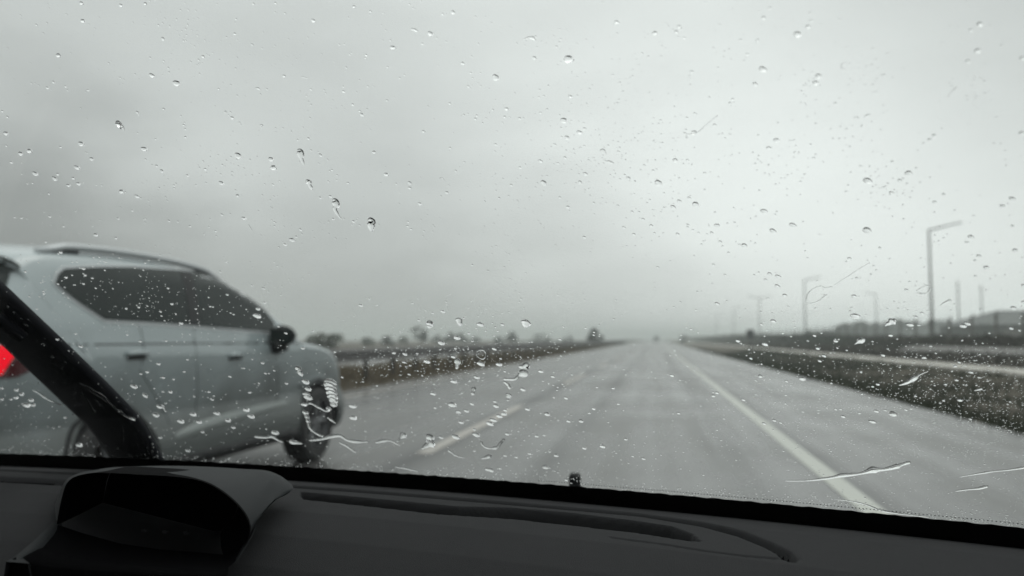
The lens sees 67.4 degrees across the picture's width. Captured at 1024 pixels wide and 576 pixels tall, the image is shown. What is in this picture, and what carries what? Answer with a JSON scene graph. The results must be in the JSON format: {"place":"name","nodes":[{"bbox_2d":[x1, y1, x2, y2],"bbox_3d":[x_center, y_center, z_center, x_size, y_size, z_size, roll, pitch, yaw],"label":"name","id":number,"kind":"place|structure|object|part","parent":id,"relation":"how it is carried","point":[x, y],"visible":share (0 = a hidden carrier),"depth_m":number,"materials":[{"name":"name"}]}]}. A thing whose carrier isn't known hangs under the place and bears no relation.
{"place":"outdoors","nodes":[
{"label":"outdoors","id":0,"kind":"place"},
{"bbox_2d":[337,344,614,389],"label":"median grass","id":1,"kind":"structure","parent":0,"point":[347,373],"depth_m":29.12,"materials":[{"name":"plant"}]},
{"bbox_2d":[337,340,639,366],"bbox_3d":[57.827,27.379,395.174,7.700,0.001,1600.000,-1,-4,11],"label":"opposite road","id":2,"kind":"structure","parent":0,"point":[371,362],"depth_m":42.65,"materials":[{"name":"asphalt"}]},
{"bbox_2d":[0,0,1023,339],"label":"sky","id":3,"kind":"structure","parent":0,"point":[430,270],"materials":[{"name":"grey"}]},
{"bbox_2d":[207,340,1023,527],"bbox_3d":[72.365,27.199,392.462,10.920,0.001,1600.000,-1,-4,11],"label":"road","id":4,"kind":"structure","parent":0,"point":[639,389],"depth_m":8.88,"materials":[{"name":"asphalt"}]},
{"bbox_2d":[0,243,343,461],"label":"suv","id":5,"kind":"object","parent":4,"relation":"on","point":[219,359],"visible":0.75,"depth_m":5.05,"materials":[{"name":"silver metal"}]},
{"bbox_3d":[-3.341,0.042,4.010,1.584,0.383,0.267,-1,-4,11],"label":"rear window","id":6,"kind":"part","parent":5,"relation":"part of","materials":[{"name":"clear glass"}]},
{"bbox_3d":[-2.310,0.081,5.353,0.252,0.431,2.327,-1,-4,11],"label":"side window","id":7,"kind":"part","parent":5,"relation":"part of","materials":[{"name":"black glass"}]},
{"bbox_2d":[417,405,523,453],"bbox_3d":[-0.367,1.822,10.347,0.160,0.001,5.600,-1,-4,11],"label":"lane marking","id":8,"kind":"object","parent":4,"relation":"on","point":[449,440],"visible":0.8,"depth_m":9.12,"materials":[{"name":"paint"}]},
{"bbox_2d":[343,341,642,397],"bbox_3d":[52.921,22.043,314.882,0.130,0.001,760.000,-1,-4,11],"label":"lane line","id":9,"kind":"object","parent":4,"relation":"on","point":[445,378],"visible":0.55,"depth_m":20.99,"materials":[{"name":"paint"}]},
{"bbox_2d":[0,280,1023,575],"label":"car","id":10,"kind":"object","parent":4,"relation":"on","point":[120,512],"visible":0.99,"depth_m":0.82,"materials":[{"name":"black plastic"}]},
{"bbox_2d":[22,403,30,407],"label":"raindrop","id":11,"kind":"object","parent":10,"relation":"on","point":[28,405],"visible":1,"depth_m":1.17,"materials":[{"name":"liquid"}]},
{"bbox_2d":[33,390,61,405],"bbox_3d":[-0.695,0.165,1.150,0.041,0.026,0.005,1,-4,-21],"label":"water trickle","id":12,"kind":"object","parent":10,"relation":"on","point":[43,396],"visible":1,"depth_m":1.15,"materials":[{"name":"liquid"}]},
{"bbox_2d":[83,394,94,412],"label":"water trickle","id":13,"kind":"object","parent":10,"relation":"on","point":[89,404],"visible":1,"depth_m":1.14,"materials":[{"name":"liquid"}]},
{"bbox_2d":[80,383,135,420],"bbox_3d":[-0.593,0.168,1.128,0.076,0.057,0.010,2,-4,-31],"label":"water trickle","id":14,"kind":"object","parent":10,"relation":"on","point":[98,394],"visible":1,"depth_m":1.12,"materials":[{"name":"liquid"}]},
{"bbox_2d":[115,120,124,130],"bbox_3d":[-0.416,-0.172,0.814,0.009,0.009,0.008,-1,-4,11],"label":"raindrop","id":15,"kind":"object","parent":10,"relation":"on","point":[120,123],"visible":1,"depth_m":0.81,"materials":[{"name":"liquid"}]},
{"bbox_2d":[156,404,166,411],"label":"water trickle","id":16,"kind":"object","parent":10,"relation":"on","point":[160,406],"visible":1,"depth_m":1.11,"materials":[{"name":"liquid"}]},
{"bbox_2d":[173,80,179,85],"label":"raindrop","id":17,"kind":"object","parent":10,"relation":"on","point":[176,83],"visible":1,"depth_m":0.76,"materials":[{"name":"liquid"}]},
{"bbox_2d":[235,153,241,158],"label":"raindrop","id":18,"kind":"object","parent":10,"relation":"on","point":[238,155],"visible":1,"depth_m":0.80,"materials":[{"name":"liquid"}]},
{"bbox_2d":[254,435,281,441],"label":"water trickle","id":19,"kind":"object","parent":10,"relation":"on","point":[271,436],"visible":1,"depth_m":1.10,"materials":[{"name":"liquid"}]},
{"bbox_2d":[289,440,302,443],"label":"water trickle","id":20,"kind":"object","parent":10,"relation":"on","point":[293,442],"visible":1,"depth_m":1.09,"materials":[{"name":"liquid"}]},
{"bbox_2d":[295,366,302,376],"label":"water trickle","id":21,"kind":"object","parent":10,"relation":"on","point":[299,370],"visible":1,"depth_m":0.99,"materials":[{"name":"liquid"}]},
{"bbox_2d":[297,149,303,164],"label":"water trickle","id":22,"kind":"object","parent":10,"relation":"on","point":[300,153],"visible":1,"depth_m":0.78,"materials":[{"name":"liquid"}]},
{"bbox_2d":[306,179,312,189],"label":"water trickle","id":23,"kind":"object","parent":10,"relation":"on","point":[309,184],"visible":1,"depth_m":0.80,"materials":[{"name":"liquid"}]},
{"bbox_2d":[302,410,323,436],"bbox_3d":[-0.277,0.187,1.057,0.014,0.040,0.036,-3,-5,34],"label":"water trickle","id":24,"kind":"object","parent":10,"relation":"on","point":[309,425],"visible":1,"depth_m":1.06,"materials":[{"name":"liquid"}]},
{"bbox_2d":[303,402,329,411],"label":"water trickle","id":25,"kind":"object","parent":10,"relation":"on","point":[308,403],"visible":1,"depth_m":1.03,"materials":[{"name":"liquid"}]},
{"bbox_2d":[323,382,335,389],"bbox_3d":[-0.235,0.127,0.995,0.018,0.011,0.009,-1,-4,11],"label":"raindrop","id":26,"kind":"object","parent":10,"relation":"on","point":[329,385],"visible":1,"depth_m":0.99,"materials":[{"name":"liquid"}]},
{"bbox_2d":[324,378,336,385],"bbox_3d":[-0.234,0.121,0.990,0.018,0.010,0.009,-1,-4,12],"label":"raindrop","id":27,"kind":"object","parent":10,"relation":"on","point":[331,382],"visible":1,"depth_m":0.99,"materials":[{"name":"liquid"}]},
{"bbox_2d":[325,386,336,392],"bbox_3d":[-0.235,0.132,0.999,0.017,0.009,0.008,-1,-4,9],"label":"raindrop","id":28,"kind":"object","parent":10,"relation":"on","point":[329,388],"visible":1,"depth_m":1.00,"materials":[{"name":"liquid"}]},
{"bbox_2d":[326,390,337,396],"bbox_3d":[-0.235,0.137,1.003,0.017,0.010,0.009,-1,-4,10],"label":"raindrop","id":29,"kind":"object","parent":10,"relation":"on","point":[332,393],"visible":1,"depth_m":1.00,"materials":[{"name":"liquid"}]},
{"bbox_2d":[327,394,337,399],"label":"raindrop","id":30,"kind":"object","parent":10,"relation":"on","point":[334,398],"visible":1,"depth_m":1.01,"materials":[{"name":"liquid"}]},
{"bbox_2d":[329,397,337,403],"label":"raindrop","id":31,"kind":"object","parent":10,"relation":"on","point":[331,399],"visible":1,"depth_m":1.01,"materials":[{"name":"liquid"}]},
{"bbox_2d":[332,198,340,218],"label":"water trickle","id":32,"kind":"object","parent":10,"relation":"on","point":[336,203],"visible":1,"depth_m":0.81,"materials":[{"name":"liquid"}]},
{"bbox_2d":[309,434,367,442],"bbox_3d":[-0.242,0.207,1.060,0.097,0.014,0.012,-1,-4,19],"label":"water trickle","id":33,"kind":"object","parent":10,"relation":"on","point":[337,435],"visible":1,"depth_m":1.06,"materials":[{"name":"liquid"}]},
{"bbox_2d":[339,442,355,452],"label":"water trickle","id":34,"kind":"object","parent":10,"relation":"on","point":[347,446],"visible":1,"depth_m":1.07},
{"bbox_2d":[349,415,356,419],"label":"raindrop","id":35,"kind":"object","parent":10,"relation":"on","point":[353,417],"visible":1,"depth_m":1.02,"materials":[{"name":"liquid"}]},
{"bbox_2d":[367,217,375,231],"bbox_3d":[-0.148,-0.067,0.809,0.011,0.013,0.012,-1,-4,11],"label":"raindrop","id":36,"kind":"object","parent":10,"relation":"on","point":[371,224],"visible":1,"depth_m":0.81,"materials":[{"name":"liquid"}]},
{"bbox_2d":[375,439,399,445],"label":"water trickle","id":37,"kind":"object","parent":10,"relation":"on","point":[382,440],"visible":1,"depth_m":1.04,"materials":[{"name":"liquid"}]},
{"bbox_2d":[397,432,406,441],"bbox_3d":[-0.148,0.198,1.021,0.021,0.015,0.009,-3,-5,37],"label":"raindrop","id":38,"kind":"object","parent":10,"relation":"on","point":[403,435],"visible":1,"depth_m":1.02,"materials":[{"name":"liquid"}]},
{"bbox_2d":[421,439,434,448],"bbox_3d":[-0.112,0.207,1.015,0.025,0.015,0.011,-2,-4,28],"label":"raindrop","id":39,"kind":"object","parent":10,"relation":"on","point":[428,443],"visible":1,"depth_m":1.01,"materials":[{"name":"liquid"}]},
{"bbox_2d":[426,320,433,327],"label":"raindrop","id":40,"kind":"object","parent":10,"relation":"on","point":[429,323],"visible":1,"depth_m":0.88,"materials":[{"name":"liquid"}]},
{"bbox_2d":[426,434,434,440],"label":"raindrop","id":41,"kind":"object","parent":10,"relation":"on","point":[430,437],"visible":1,"depth_m":1.00,"materials":[{"name":"liquid"}]},
{"bbox_2d":[448,402,456,406],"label":"raindrop","id":42,"kind":"object","parent":10,"relation":"on","point":[451,404],"visible":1,"depth_m":0.95,"materials":[{"name":"liquid"}]},
{"bbox_2d":[454,358,460,368],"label":"water trickle","id":43,"kind":"object","parent":10,"relation":"on","point":[457,361],"visible":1,"depth_m":0.90,"materials":[{"name":"liquid"}]},
{"bbox_2d":[456,318,462,325],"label":"raindrop","id":44,"kind":"object","parent":10,"relation":"on","point":[459,321],"visible":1,"depth_m":0.86,"materials":[{"name":"liquid"}]},
{"bbox_2d":[471,387,475,394],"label":"water trickle","id":45,"kind":"object","parent":10,"relation":"on","point":[473,389],"visible":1,"depth_m":0.92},
{"bbox_2d":[481,454,491,458],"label":"raindrop","id":46,"kind":"object","parent":10,"relation":"on","point":[488,456],"visible":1,"depth_m":0.99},
{"bbox_2d":[485,467,493,471],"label":"raindrop","id":47,"kind":"object","parent":10,"relation":"on","point":[489,469],"visible":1,"depth_m":1.01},
{"bbox_2d":[480,438,504,449],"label":"water trickle","id":48,"kind":"object","parent":10,"relation":"on","point":[499,444],"visible":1,"depth_m":0.98,"materials":[{"name":"liquid"}]},
{"bbox_2d":[492,74,498,80],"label":"raindrop","id":49,"kind":"object","parent":10,"relation":"on","point":[495,77],"visible":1,"depth_m":0.67,"materials":[{"name":"liquid"}]},
{"bbox_2d":[506,393,511,400],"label":"water trickle","id":50,"kind":"object","parent":10,"relation":"on","point":[509,395],"visible":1,"depth_m":0.91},
{"bbox_2d":[0,0,1023,475],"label":"raindrops","id":51,"kind":"object","parent":10,"relation":"on","point":[538,220],"visible":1,"depth_m":0.72,"materials":[{"name":"liquid"}]},
{"bbox_2d":[0,235,1023,525],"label":"fine spray","id":52,"kind":"object","parent":10,"relation":"on","point":[652,405],"visible":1,"depth_m":0.84,"materials":[{"name":"liquid"}]},
{"bbox_2d":[503,369,528,380],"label":"water trickle","id":53,"kind":"object","parent":10,"relation":"on","point":[524,373],"visible":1,"depth_m":0.88,"materials":[{"name":"liquid"}]},
{"bbox_2d":[519,362,530,368],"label":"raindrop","id":54,"kind":"object","parent":10,"relation":"on","point":[526,365],"visible":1,"depth_m":0.87,"materials":[{"name":"liquid"}]},
{"bbox_2d":[521,319,530,326],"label":"raindrop","id":55,"kind":"object","parent":10,"relation":"on","point":[526,323],"visible":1,"depth_m":0.83,"materials":[{"name":"liquid"}]},
{"bbox_2d":[523,36,534,40],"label":"water trickle","id":56,"kind":"object","parent":10,"relation":"on","point":[531,37],"visible":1,"depth_m":0.63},
{"bbox_2d":[560,118,566,122],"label":"raindrop","id":57,"kind":"object","parent":10,"relation":"on","point":[563,120],"visible":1,"depth_m":0.67,"materials":[{"name":"liquid"}]},
{"bbox_2d":[564,55,573,62],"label":"raindrop","id":58,"kind":"object","parent":10,"relation":"on","point":[569,59],"visible":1,"depth_m":0.63,"materials":[{"name":"liquid"}]},
{"bbox_2d":[683,115,717,134],"bbox_3d":[0.156,-0.134,0.633,0.031,0.011,0.004,-3,-5,39],"label":"water trickle","id":59,"kind":"object","parent":10,"relation":"on","point":[702,127],"visible":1,"depth_m":0.63,"materials":[{"name":"liquid"}]},
{"bbox_2d":[759,66,766,71],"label":"raindrop","id":60,"kind":"object","parent":10,"relation":"on","point":[762,69],"visible":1,"depth_m":0.59,"materials":[{"name":"liquid"}]},
{"bbox_2d":[793,32,801,37],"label":"raindrop","id":61,"kind":"object","parent":10,"relation":"on","point":[797,34],"visible":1,"depth_m":0.56,"materials":[{"name":"liquid"}]},
{"bbox_2d":[806,286,831,299],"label":"water trickle","id":62,"kind":"object","parent":10,"relation":"on","point":[816,287],"visible":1,"depth_m":0.69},
{"bbox_2d":[785,461,910,480],"bbox_3d":[0.351,0.193,0.809,0.128,0.035,0.007,-3,-5,41],"label":"water trickle","id":63,"kind":"object","parent":10,"relation":"on","point":[873,469],"visible":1,"depth_m":0.80,"materials":[{"name":"liquid"}]},
{"bbox_2d":[835,263,868,284],"bbox_3d":[0.294,-0.012,0.666,0.001,0.018,0.033,3,-5,-37],"label":"water trickle","id":64,"kind":"object","parent":10,"relation":"on","point":[852,273],"visible":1,"depth_m":0.67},
{"bbox_2d":[850,313,860,317],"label":"raindrop","id":65,"kind":"object","parent":10,"relation":"on","point":[853,315],"visible":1,"depth_m":0.69,"materials":[{"name":"liquid"}]},
{"bbox_2d":[855,338,865,343],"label":"water trickle","id":66,"kind":"object","parent":10,"relation":"on","point":[861,340],"visible":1,"depth_m":0.70,"materials":[{"name":"liquid"}]},
{"bbox_2d":[863,227,870,232],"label":"raindrop","id":67,"kind":"object","parent":10,"relation":"on","point":[866,230],"visible":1,"depth_m":0.64,"materials":[{"name":"liquid"}]},
{"bbox_2d":[863,178,871,183],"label":"raindrop","id":68,"kind":"object","parent":10,"relation":"on","point":[867,180],"visible":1,"depth_m":0.61,"materials":[{"name":"liquid"}]},
{"bbox_2d":[835,499,927,516],"bbox_3d":[0.394,0.235,0.821,0.092,0.012,0.005,-1,-4,21],"label":"water trickle","id":69,"kind":"object","parent":10,"relation":"on","point":[886,511],"visible":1,"depth_m":0.82,"materials":[{"name":"liquid"}]},
{"bbox_2d":[885,318,896,325],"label":"water trickle","id":70,"kind":"object","parent":10,"relation":"on","point":[891,321],"visible":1,"depth_m":0.68,"materials":[{"name":"liquid"}]},
{"bbox_2d":[889,411,896,415],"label":"raindrop","id":71,"kind":"object","parent":10,"relation":"on","point":[892,413],"visible":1,"depth_m":0.74,"materials":[{"name":"liquid"}]},
{"bbox_2d":[899,371,927,385],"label":"water trickle","id":72,"kind":"object","parent":10,"relation":"on","point":[913,378],"visible":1,"depth_m":0.71,"materials":[{"name":"liquid"}]},
{"bbox_2d":[916,285,930,293],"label":"water trickle","id":73,"kind":"object","parent":10,"relation":"on","point":[922,287],"visible":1,"depth_m":0.65,"materials":[{"name":"liquid"}]},
{"bbox_2d":[955,485,987,491],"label":"water trickle","id":74,"kind":"object","parent":10,"relation":"on","point":[981,487],"visible":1,"depth_m":0.76,"materials":[{"name":"liquid"}]},
{"bbox_2d":[961,466,1023,476],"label":"water trickle","id":75,"kind":"object","parent":10,"relation":"on","point":[1018,468],"visible":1,"depth_m":0.73,"materials":[{"name":"liquid"}]},
{"bbox_2d":[563,374,585,383],"bbox_3d":[1.838,2.603,22.117,0.160,0.001,5.600,-1,-4,11],"label":"lane marking","id":76,"kind":"object","parent":4,"relation":"on","point":[573,379],"visible":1,"depth_m":21.51,"materials":[{"name":"paint"}]},
{"bbox_2d":[660,342,890,514],"bbox_3d":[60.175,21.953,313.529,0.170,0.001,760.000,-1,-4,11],"label":"lane line","id":77,"kind":"object","parent":4,"relation":"on","point":[848,490],"visible":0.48,"depth_m":7.23,"materials":[{"name":"paint"}]},
{"bbox_2d":[299,339,1023,434],"bbox_3d":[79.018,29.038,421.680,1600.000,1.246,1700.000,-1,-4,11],"label":"ground","id":78,"kind":"structure","parent":0,"point":[348,344],"depth_m":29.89,"materials":[{"name":"plant"}]},
{"bbox_2d":[305,334,321,345],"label":"bush","id":79,"kind":"object","parent":78,"relation":"on","point":[312,337],"visible":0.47,"depth_m":99.79,"materials":[{"name":"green plant"}]},
{"bbox_2d":[313,332,343,348],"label":"bush","id":80,"kind":"object","parent":78,"relation":"on","point":[330,337],"visible":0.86,"depth_m":79.50,"materials":[{"name":"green plant"}]},
{"bbox_2d":[361,337,376,345],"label":"bush","id":81,"kind":"object","parent":78,"relation":"on","point":[365,342],"visible":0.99,"depth_m":129.58,"materials":[{"name":"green plant"}]},
{"bbox_2d":[379,336,394,346],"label":"bush","id":82,"kind":"object","parent":78,"relation":"on","point":[389,341],"visible":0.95,"depth_m":119.48,"materials":[{"name":"green plant"}]},
{"bbox_2d":[397,336,408,344],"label":"bush","id":83,"kind":"object","parent":78,"relation":"on","point":[403,339],"visible":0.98,"depth_m":149.72,"materials":[{"name":"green plant"}]},
{"bbox_2d":[410,326,427,344],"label":"tree","id":84,"kind":"object","parent":78,"relation":"on","point":[422,337],"visible":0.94,"depth_m":149.51,"materials":[{"name":"green plant"}]},
{"bbox_2d":[430,335,447,343],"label":"bush","id":85,"kind":"object","parent":78,"relation":"on","point":[436,338],"visible":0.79,"depth_m":169.31,"materials":[{"name":"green plant"}]},
{"bbox_2d":[445,332,465,343],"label":"tree","id":86,"kind":"object","parent":78,"relation":"on","point":[448,339],"visible":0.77,"depth_m":169.47,"materials":[{"name":"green plant"}]},
{"bbox_2d":[463,336,480,343],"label":"bush","id":87,"kind":"object","parent":78,"relation":"on","point":[474,338],"visible":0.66,"depth_m":189.47,"materials":[{"name":"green plant"}]},
{"bbox_2d":[327,339,641,381],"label":"crash barrier","id":88,"kind":"object","parent":78,"relation":"on","point":[365,353],"visible":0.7,"depth_m":26.20,"materials":[{"name":"metal"}]},
{"bbox_2d":[493,336,505,343],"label":"bush","id":89,"kind":"object","parent":78,"relation":"on","point":[498,339],"visible":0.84,"depth_m":179.47,"materials":[{"name":"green plant"}]},
{"bbox_2d":[505,331,518,342],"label":"tree","id":90,"kind":"object","parent":78,"relation":"on","point":[510,337],"visible":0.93,"depth_m":169.53,"materials":[{"name":"green plant"}]},
{"bbox_2d":[530,334,551,342],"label":"bush","id":91,"kind":"object","parent":78,"relation":"on","point":[541,340],"visible":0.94,"depth_m":229.54,"materials":[{"name":"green plant"}]},
{"bbox_2d":[562,335,573,341],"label":"bush","id":92,"kind":"object","parent":78,"relation":"on","point":[570,339],"visible":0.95,"depth_m":239.44,"materials":[{"name":"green plant"}]},
{"bbox_2d":[586,328,603,342],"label":"tree","id":93,"kind":"object","parent":78,"relation":"on","point":[590,337],"visible":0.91,"depth_m":104.67,"materials":[{"name":"green plant"}]},
{"bbox_2d":[678,335,687,342],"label":"bush","id":94,"kind":"object","parent":78,"relation":"on","point":[683,338],"visible":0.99,"depth_m":219.34,"materials":[{"name":"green plant"}]},
{"bbox_2d":[746,330,753,353],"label":"road sign","id":95,"kind":"object","parent":78,"relation":"on","point":[750,334],"visible":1,"depth_m":74.00,"materials":[{"name":"metal"}]},
{"bbox_2d":[749,295,770,330],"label":"street lamp","id":96,"kind":"object","parent":78,"relation":"on","point":[759,309],"visible":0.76,"depth_m":164.02,"materials":[{"name":"metal"}]},
{"bbox_2d":[804,276,821,332],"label":"street lamp","id":97,"kind":"object","parent":78,"relation":"on","point":[804,301],"visible":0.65,"depth_m":113.95,"materials":[{"name":"metal"}]},
{"bbox_2d":[685,332,941,347],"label":"dark hedge","id":98,"kind":"object","parent":78,"relation":"on","point":[804,337],"visible":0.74,"depth_m":99.13,"materials":[{"name":"black plant"}]},
{"bbox_2d":[695,340,1023,368],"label":"bank weeds","id":99,"kind":"object","parent":78,"relation":"on","point":[876,351],"visible":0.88,"depth_m":48.78,"materials":[{"name":"plant"}]},
{"bbox_2d":[698,333,1023,347],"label":"bank scrub","id":100,"kind":"object","parent":78,"relation":"on","point":[1001,341],"visible":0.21,"depth_m":50.16,"materials":[{"name":"plant"}]},
{"bbox_2d":[864,292,877,335],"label":"street lamp","id":101,"kind":"object","parent":78,"relation":"on","point":[876,305],"visible":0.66,"depth_m":150.59,"materials":[{"name":"metal"}]},
{"bbox_2d":[721,311,1023,344],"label":"fence","id":102,"kind":"object","parent":78,"relation":"on","point":[971,325],"visible":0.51,"depth_m":59.13,"materials":[{"name":"metal"}]},
{"bbox_2d":[793,318,953,336],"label":"wood","id":103,"kind":"object","parent":78,"relation":"on","point":[922,329],"visible":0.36,"depth_m":235.58,"materials":[{"name":"grey plant"}]},
{"bbox_2d":[928,222,961,335],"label":"street lamp","id":104,"kind":"object","parent":78,"relation":"on","point":[930,284],"visible":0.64,"depth_m":61.49,"materials":[{"name":"metal"}]},
{"bbox_2d":[955,282,959,320],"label":"utility pole","id":105,"kind":"object","parent":78,"relation":"on","point":[957,283],"visible":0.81,"depth_m":112.32,"materials":[{"name":"metal"}]},
{"bbox_2d":[936,310,1023,338],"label":"shed","id":106,"kind":"structure","parent":78,"relation":"on","point":[1005,322],"depth_m":97.02,"materials":[{"name":"metal"}]},
{"bbox_2d":[1003,329,1022,336],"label":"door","id":107,"kind":"structure","parent":106,"relation":"in","point":[1013,333],"depth_m":94.06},
{"bbox_2d":[980,286,982,313],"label":"utility pole","id":108,"kind":"object","parent":78,"relation":"on","point":[981,300],"visible":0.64,"depth_m":118.30,"materials":[{"name":"metal"}]},
{"bbox_2d":[670,340,1023,377],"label":"path","id":109,"kind":"structure","parent":0,"point":[1017,372],"depth_m":33.40,"materials":[{"name":"concrete"}]},
{"bbox_2d":[898,346,1023,354],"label":"gravel path","id":110,"kind":"structure","parent":0,"point":[966,349],"depth_m":41.33,"materials":[{"name":"gravel"}]}
]}

